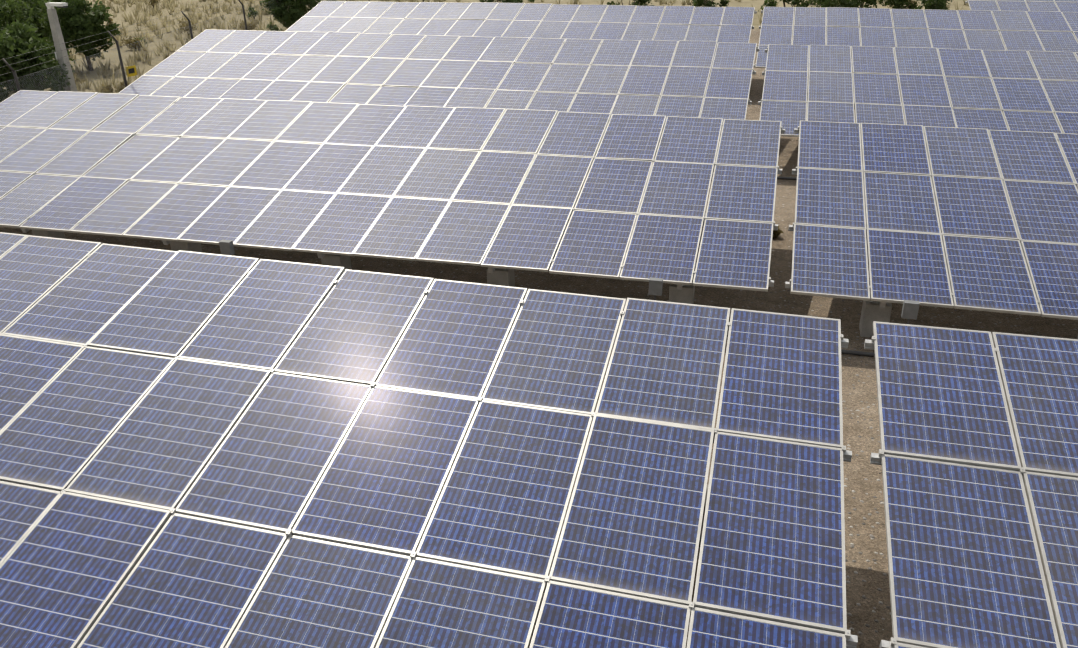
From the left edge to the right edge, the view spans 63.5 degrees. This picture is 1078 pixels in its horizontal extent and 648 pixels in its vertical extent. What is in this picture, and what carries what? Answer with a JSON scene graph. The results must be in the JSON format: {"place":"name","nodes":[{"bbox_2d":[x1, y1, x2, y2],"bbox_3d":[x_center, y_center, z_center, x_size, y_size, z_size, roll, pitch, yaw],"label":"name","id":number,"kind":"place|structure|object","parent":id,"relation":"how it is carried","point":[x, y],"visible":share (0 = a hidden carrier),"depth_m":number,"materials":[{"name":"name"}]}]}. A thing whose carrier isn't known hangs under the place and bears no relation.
{"place":"outdoors","nodes":[
{"label":"outdoors","id":0,"kind":"place"},
{"bbox_2d":[0,0,1077,647],"bbox_3d":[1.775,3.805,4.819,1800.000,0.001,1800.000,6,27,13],"label":"ground","id":1,"kind":"structure","parent":0,"point":[868,608],"depth_m":13.27,"materials":[{"name":"soil"}]},
{"bbox_2d":[0,0,37,47],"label":"tree","id":2,"kind":"object","parent":1,"relation":"on","point":[4,7],"visible":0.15,"depth_m":28.19,"materials":[{"name":"green plant"}]},
{"bbox_2d":[0,0,54,41],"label":"tree","id":3,"kind":"object","parent":1,"relation":"on","point":[44,31],"visible":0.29,"depth_m":33.20,"materials":[{"name":"green plant"}]},
{"bbox_2d":[0,19,74,101],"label":"tree","id":4,"kind":"object","parent":1,"relation":"on","point":[17,40],"visible":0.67,"depth_m":24.43,"materials":[{"name":"green plant"}]},
{"bbox_2d":[45,2,77,91],"bbox_3d":[-13.360,-7.450,24.758,0.660,3.160,0.260,6,27,13],"label":"concrete post","id":5,"kind":"object","parent":1,"relation":"on","point":[57,35],"visible":0.67,"depth_m":24.50,"materials":[{"name":"white paint"}]},
{"bbox_2d":[52,72,85,87],"bbox_3d":[-14.980,-7.629,27.770,1.030,0.904,0.810,-13,29,-24],"label":"shrub","id":6,"kind":"object","parent":1,"relation":"on","point":[77,79],"depth_m":27.83,"materials":[{"name":"green plant"}]},
{"bbox_2d":[37,0,120,70],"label":"tree","id":7,"kind":"object","parent":1,"relation":"on","point":[76,22],"visible":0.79,"depth_m":31.64,"materials":[{"name":"green plant"}]},
{"bbox_2d":[100,81,129,92],"bbox_3d":[-13.518,-7.518,27.923,0.961,0.544,0.622,-8,27,-15],"label":"shrub","id":8,"kind":"object","parent":1,"relation":"on","point":[108,88],"depth_m":27.80,"materials":[{"name":"green plant"}]},
{"bbox_2d":[121,36,145,49],"bbox_3d":[-17.307,-11.977,37.122,1.092,0.641,0.949,6,27,13],"label":"shrub","id":9,"kind":"object","parent":1,"relation":"on","point":[127,41],"visible":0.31,"depth_m":37.03,"materials":[{"name":"green plant"}]},
{"bbox_2d":[147,0,160,7],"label":"shrub","id":10,"kind":"object","parent":1,"relation":"on","point":[153,2],"visible":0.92,"depth_m":52.03,"materials":[{"name":"green plant"}]},
{"bbox_2d":[178,18,195,34],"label":"shrub","id":11,"kind":"object","parent":1,"relation":"on","point":[186,26],"visible":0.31,"depth_m":40.15,"materials":[{"name":"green plant"}]},
{"bbox_2d":[0,0,377,99],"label":"perimeter fence","id":12,"kind":"object","parent":1,"relation":"on","point":[81,66],"visible":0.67,"depth_m":24.18,"materials":[{"name":"metal"}]},
{"bbox_2d":[125,65,136,76],"bbox_3d":[-11.505,-7.138,24.595,0.012,0.280,0.340,11,28,23],"label":"warning sign","id":13,"kind":"object","parent":12,"relation":"attached to","point":[131,70],"visible":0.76,"depth_m":24.59,"materials":[{"name":"plastic"}]},
{"bbox_2d":[239,20,257,29],"bbox_3d":[-13.325,-13.471,39.838,0.972,0.824,0.737,6,27,13],"label":"shrub","id":14,"kind":"object","parent":1,"relation":"on","point":[243,26],"depth_m":39.71,"materials":[{"name":"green plant"}]},
{"bbox_2d":[245,6,258,18],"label":"shrub","id":15,"kind":"object","parent":1,"relation":"on","point":[253,12],"depth_m":46.19,"materials":[{"name":"green plant"}]},
{"bbox_2d":[266,22,281,30],"bbox_3d":[-12.016,-13.279,39.468,0.663,0.767,0.580,6,27,13],"label":"shrub","id":16,"kind":"object","parent":1,"relation":"on","point":[270,27],"depth_m":39.34,"materials":[{"name":"green plant"}]},
{"bbox_2d":[260,0,323,28],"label":"tree","id":17,"kind":"object","parent":1,"relation":"on","point":[291,13],"visible":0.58,"depth_m":35.68,"materials":[{"name":"green plant"}]},
{"bbox_2d":[0,90,784,303],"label":"solar panel array","id":18,"kind":"object","parent":1,"relation":"on","point":[496,191],"visible":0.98,"depth_m":14.82,"materials":[{"name":"blue glass"}]},
{"bbox_2d":[0,232,857,647],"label":"solar panel array","id":19,"kind":"object","parent":1,"relation":"on","point":[206,450],"visible":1,"depth_m":7.14,"materials":[{"name":"blue glass"}]},
{"bbox_2d":[117,29,758,127],"bbox_3d":[-2.821,-6.118,22.927,16.463,2.224,4.882,6,27,13],"label":"solar panel array","id":20,"kind":"object","parent":1,"relation":"on","point":[644,77],"visible":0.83,"depth_m":22.65,"materials":[{"name":"blue glass"}]},
{"bbox_2d":[2,0,968,96],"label":"grass tussocks","id":21,"kind":"object","parent":1,"relation":"on","point":[170,7],"depth_m":44.80,"materials":[{"name":"plant"}]},
{"bbox_2d":[479,0,522,2],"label":"tree","id":22,"kind":"object","parent":1,"relation":"on","point":[512,1],"visible":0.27,"depth_m":42.23,"materials":[{"name":"green plant"}]},
{"bbox_2d":[286,1,756,88],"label":"solar panel array","id":23,"kind":"object","parent":1,"relation":"on","point":[569,21],"visible":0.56,"depth_m":30.36,"materials":[{"name":"blue glass"}]},
{"bbox_2d":[219,174,919,356],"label":"cable conduits","id":24,"kind":"object","parent":1,"relation":"on","point":[910,308],"depth_m":11.96,"materials":[{"name":"plastic"}]},
{"bbox_2d":[607,0,654,5],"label":"bush","id":25,"kind":"object","parent":1,"relation":"on","point":[641,2],"visible":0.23,"depth_m":39.86,"materials":[{"name":"green plant"}]},
{"bbox_2d":[692,0,728,6],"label":"bush","id":26,"kind":"object","parent":1,"relation":"on","point":[699,3],"visible":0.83,"depth_m":41.83,"materials":[{"name":"green plant"}]},
{"bbox_2d":[772,226,783,237],"bbox_3d":[4.263,-1.656,15.801,0.329,0.310,0.307,-2,26,-3],"label":"weed","id":27,"kind":"object","parent":1,"relation":"on","point":[776,233],"visible":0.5,"depth_m":15.74,"materials":[{"name":"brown plant"}]},
{"bbox_2d":[758,0,809,10],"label":"bush","id":28,"kind":"object","parent":1,"relation":"on","point":[769,3],"visible":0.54,"depth_m":40.64,"materials":[{"name":"green plant"}]},
{"bbox_2d":[809,0,816,4],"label":"shrub","id":29,"kind":"object","parent":1,"relation":"on","point":[812,1],"visible":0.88,"depth_m":49.76,"materials":[{"name":"green plant"}]},
{"bbox_2d":[811,0,859,7],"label":"bush","id":30,"kind":"object","parent":1,"relation":"on","point":[831,3],"visible":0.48,"depth_m":38.69,"materials":[{"name":"green plant"}]},
{"bbox_2d":[841,0,880,26],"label":"bush","id":31,"kind":"object","parent":1,"relation":"on","point":[868,3],"visible":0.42,"depth_m":39.70,"materials":[{"name":"green plant"}]},
{"bbox_2d":[878,0,919,8],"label":"bush","id":32,"kind":"object","parent":1,"relation":"on","point":[897,4],"visible":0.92,"depth_m":40.21,"materials":[{"name":"green plant"}]},
{"bbox_2d":[754,7,1077,70],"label":"solar panel array","id":33,"kind":"object","parent":1,"relation":"on","point":[996,30],"visible":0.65,"depth_m":27.37,"materials":[{"name":"blue glass"}]},
{"bbox_2d":[758,44,1077,136],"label":"solar panel array","id":34,"kind":"object","parent":1,"relation":"on","point":[1015,90],"visible":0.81,"depth_m":20.04,"materials":[{"name":"blue glass"}]},
{"bbox_2d":[785,120,1077,338],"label":"solar panel array","id":35,"kind":"object","parent":1,"relation":"on","point":[980,219],"visible":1,"depth_m":12.75,"materials":[{"name":"blue glass"}]},
{"bbox_2d":[911,0,951,9],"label":"bush","id":36,"kind":"object","parent":1,"relation":"on","point":[936,4],"visible":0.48,"depth_m":38.23,"materials":[{"name":"green plant"}]},
{"bbox_2d":[864,321,1077,647],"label":"solar panel array","id":37,"kind":"object","parent":1,"relation":"on","point":[976,456],"visible":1,"depth_m":6.60,"materials":[{"name":"blue glass"}]},
{"bbox_2d":[965,0,1077,11],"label":"solar panel array","id":38,"kind":"object","parent":1,"relation":"on","point":[1036,5],"visible":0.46,"depth_m":33.05,"materials":[{"name":"blue glass"}]}
]}

